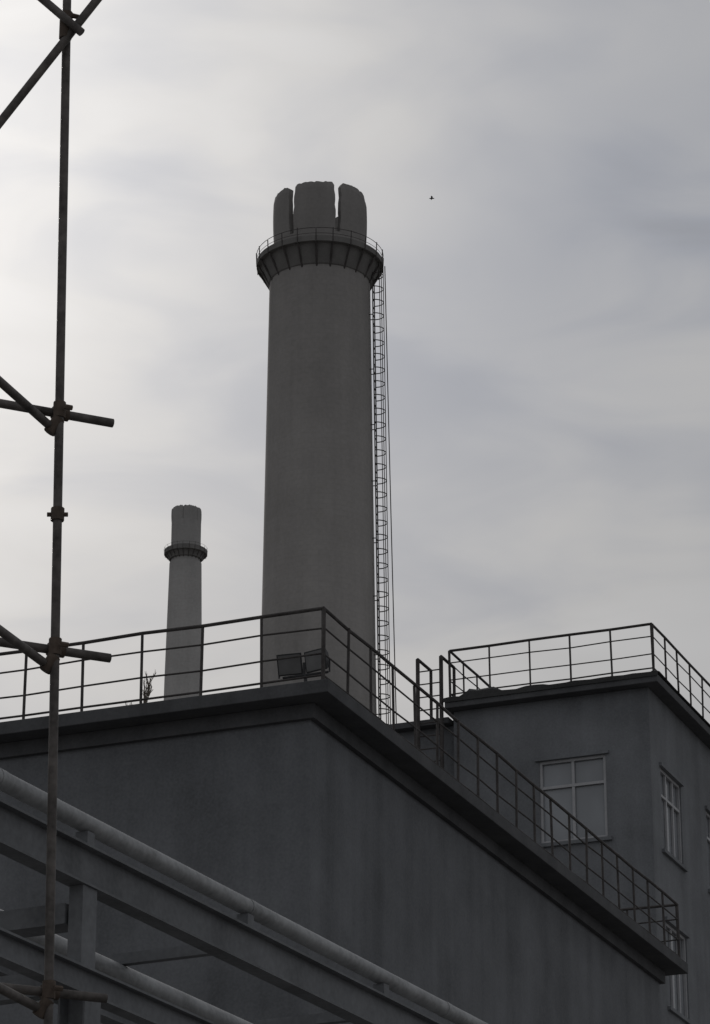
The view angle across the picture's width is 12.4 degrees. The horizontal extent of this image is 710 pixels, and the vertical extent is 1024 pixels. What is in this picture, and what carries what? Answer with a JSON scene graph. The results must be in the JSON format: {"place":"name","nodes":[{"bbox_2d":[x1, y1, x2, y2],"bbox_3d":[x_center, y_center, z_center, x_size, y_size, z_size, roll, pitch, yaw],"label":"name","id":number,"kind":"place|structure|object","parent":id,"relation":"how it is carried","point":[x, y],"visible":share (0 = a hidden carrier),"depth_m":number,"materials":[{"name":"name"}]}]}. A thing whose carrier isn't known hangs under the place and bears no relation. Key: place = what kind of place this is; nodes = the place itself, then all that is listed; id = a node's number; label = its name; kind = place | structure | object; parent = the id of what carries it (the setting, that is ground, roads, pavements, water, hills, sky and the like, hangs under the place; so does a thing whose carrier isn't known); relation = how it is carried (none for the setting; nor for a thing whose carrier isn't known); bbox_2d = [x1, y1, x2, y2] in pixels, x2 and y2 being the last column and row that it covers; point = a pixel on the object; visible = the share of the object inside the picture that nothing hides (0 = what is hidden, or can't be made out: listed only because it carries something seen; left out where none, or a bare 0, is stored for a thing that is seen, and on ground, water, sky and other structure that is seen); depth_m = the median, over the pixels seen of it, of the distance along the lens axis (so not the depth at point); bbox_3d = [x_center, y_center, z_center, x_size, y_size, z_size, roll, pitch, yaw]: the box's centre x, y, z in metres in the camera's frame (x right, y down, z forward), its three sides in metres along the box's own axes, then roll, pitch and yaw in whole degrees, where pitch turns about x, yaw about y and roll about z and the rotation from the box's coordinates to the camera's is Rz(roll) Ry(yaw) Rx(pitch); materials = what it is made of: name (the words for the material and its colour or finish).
{"place":"outdoors","nodes":[
{"label":"outdoors","id":0,"kind":"place"},
{"bbox_2d":[0,720,660,1023],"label":"walls","id":1,"kind":"structure","parent":0,"point":[310,825],"depth_m":47.20,"materials":[{"name":"grey concrete"}]},
{"bbox_2d":[0,703,665,983],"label":"cornice","id":2,"kind":"structure","parent":1,"relation":"attached to","point":[358,746],"depth_m":47.89,"materials":[{"name":"concrete"}]},
{"bbox_2d":[0,679,687,975],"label":"roof slab","id":3,"kind":"structure","parent":1,"relation":"on","point":[337,703],"depth_m":48.00,"materials":[{"name":"grey concrete"}]},
{"bbox_2d":[0,606,680,957],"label":"roof railing","id":4,"kind":"object","parent":3,"relation":"on","point":[324,611],"visible":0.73,"depth_m":48.60,"materials":[{"name":"black metal"}]},
{"bbox_2d":[276,648,329,681],"bbox_3d":[-0.720,2.290,46.729,0.802,0.583,0.271,-9,-24,21],"label":"flood light","id":5,"kind":"object","parent":4,"relation":"on","point":[293,667],"visible":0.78,"depth_m":46.75,"materials":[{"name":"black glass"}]},
{"bbox_2d":[0,0,709,723],"label":"sky","id":6,"kind":"structure","parent":0,"point":[548,307],"materials":[{"name":"grey"}]},
{"bbox_2d":[416,655,455,768],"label":"roof access ladder","id":7,"kind":"object","parent":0,"point":[431,682],"visible":0.3,"depth_m":71.99,"materials":[{"name":"black metal"}]},
{"label":"ground","id":8,"kind":"structure","parent":0,"visible":0},
{"bbox_2d":[0,0,113,1023],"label":"scaffolding","id":9,"kind":"object","parent":8,"relation":"on","point":[55,649],"visible":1,"depth_m":17.17,"materials":[{"name":"metal"}]},
{"bbox_2d":[125,672,156,704],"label":"bare poplar tree","id":10,"kind":"object","parent":8,"relation":"on","point":[147,692],"visible":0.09,"depth_m":73.66,"materials":[{"name":"grey plant"}]},
{"bbox_2d":[164,504,207,699],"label":"factory chimney","id":11,"kind":"object","parent":8,"relation":"on","point":[185,553],"visible":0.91,"depth_m":148.74,"materials":[{"name":"concrete"}]},
{"bbox_2d":[0,768,487,1023],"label":"pipe rack","id":12,"kind":"object","parent":8,"relation":"on","point":[89,874],"visible":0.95,"depth_m":19.50,"materials":[{"name":"metal"}]},
{"bbox_2d":[256,181,396,724],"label":"factory chimney","id":13,"kind":"object","parent":8,"relation":"on","point":[320,266],"visible":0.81,"depth_m":107.41,"materials":[{"name":"concrete"}]},
{"bbox_2d":[398,726,453,776],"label":"annex wall","id":14,"kind":"structure","parent":8,"relation":"on","point":[425,742],"depth_m":71.95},
{"bbox_2d":[388,717,453,732],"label":"annex roof","id":15,"kind":"structure","parent":14,"relation":"on","point":[407,727],"depth_m":72.07,"materials":[{"name":"grey concrete"}]},
{"bbox_2d":[454,689,644,927],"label":"front wall","id":16,"kind":"structure","parent":8,"relation":"on","point":[520,737],"depth_m":70.48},
{"bbox_2d":[535,749,608,761],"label":"window head","id":17,"kind":"object","parent":16,"relation":"attached to","point":[573,755],"depth_m":70.36},
{"bbox_2d":[540,755,607,842],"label":"window frame","id":18,"kind":"object","parent":16,"relation":"attached to","point":[573,785],"visible":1,"depth_m":70.18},
{"bbox_2d":[543,758,604,841],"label":"window glass","id":19,"kind":"object","parent":18,"relation":"in","point":[590,808],"visible":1,"depth_m":70.14,"materials":[{"name":"grey glass"}]},
{"bbox_2d":[539,836,611,847],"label":"window sill","id":20,"kind":"structure","parent":16,"relation":"attached to","point":[578,841],"depth_m":69.62,"materials":[{"name":"grey concrete"}]},
{"bbox_2d":[445,675,709,748],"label":"roof slab","id":21,"kind":"structure","parent":16,"relation":"on","point":[677,706],"depth_m":71.06,"materials":[{"name":"grey concrete"}]},
{"bbox_2d":[443,671,709,727],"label":"roof felt","id":22,"kind":"object","parent":21,"relation":"on","point":[479,693],"visible":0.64,"depth_m":71.02,"materials":[{"name":"black"}]},
{"bbox_2d":[637,687,709,1023],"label":"side wall","id":23,"kind":"structure","parent":8,"relation":"on","point":[673,743],"depth_m":70.75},
{"bbox_2d":[660,769,681,862],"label":"window frame","id":24,"kind":"object","parent":23,"relation":"attached to","point":[664,797],"visible":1,"depth_m":70.88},
{"bbox_2d":[660,774,678,859],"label":"window glass","id":25,"kind":"object","parent":24,"relation":"in","point":[669,820],"visible":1,"depth_m":70.80,"materials":[{"name":"grey glass"}]},
{"bbox_2d":[659,762,683,786],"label":"window head","id":26,"kind":"object","parent":23,"relation":"attached to","point":[667,770],"depth_m":70.86},
{"bbox_2d":[662,848,687,871],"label":"window sill","id":27,"kind":"structure","parent":23,"relation":"attached to","point":[675,860],"depth_m":70.16,"materials":[{"name":"grey concrete"}]},
{"bbox_2d":[666,923,687,1017],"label":"window frame","id":28,"kind":"object","parent":23,"relation":"attached to","point":[671,930],"visible":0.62,"depth_m":69.59,"materials":[{"name":"grey"}]},
{"bbox_2d":[666,928,684,1015],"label":"window glass","id":29,"kind":"object","parent":28,"relation":"in","point":[675,984],"visible":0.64,"depth_m":69.45,"materials":[{"name":"grey glass"}]},
{"bbox_2d":[665,916,689,938],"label":"window head","id":30,"kind":"object","parent":23,"relation":"attached to","point":[682,931],"depth_m":69.73},
{"bbox_2d":[668,1006,693,1023],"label":"window sill","id":31,"kind":"structure","parent":23,"relation":"attached to","point":[671,1009],"depth_m":68.80,"materials":[{"name":"grey concrete"}]},
{"bbox_2d":[706,812,709,850],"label":"window frame","id":32,"kind":"object","parent":23,"relation":"attached to","point":[708,817],"visible":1,"depth_m":73.53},
{"bbox_2d":[706,817,709,888],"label":"window glass","id":33,"kind":"object","parent":32,"relation":"in","point":[708,850],"visible":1,"depth_m":73.35,"materials":[{"name":"grey glass"}]},
{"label":"rear walls","id":34,"kind":"object","parent":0,"visible":0},
{"bbox_2d":[448,622,709,717],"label":"roof railing","id":35,"kind":"object","parent":34,"relation":"on","point":[651,636],"visible":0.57,"depth_m":71.42,"materials":[{"name":"black metal"}]}
]}

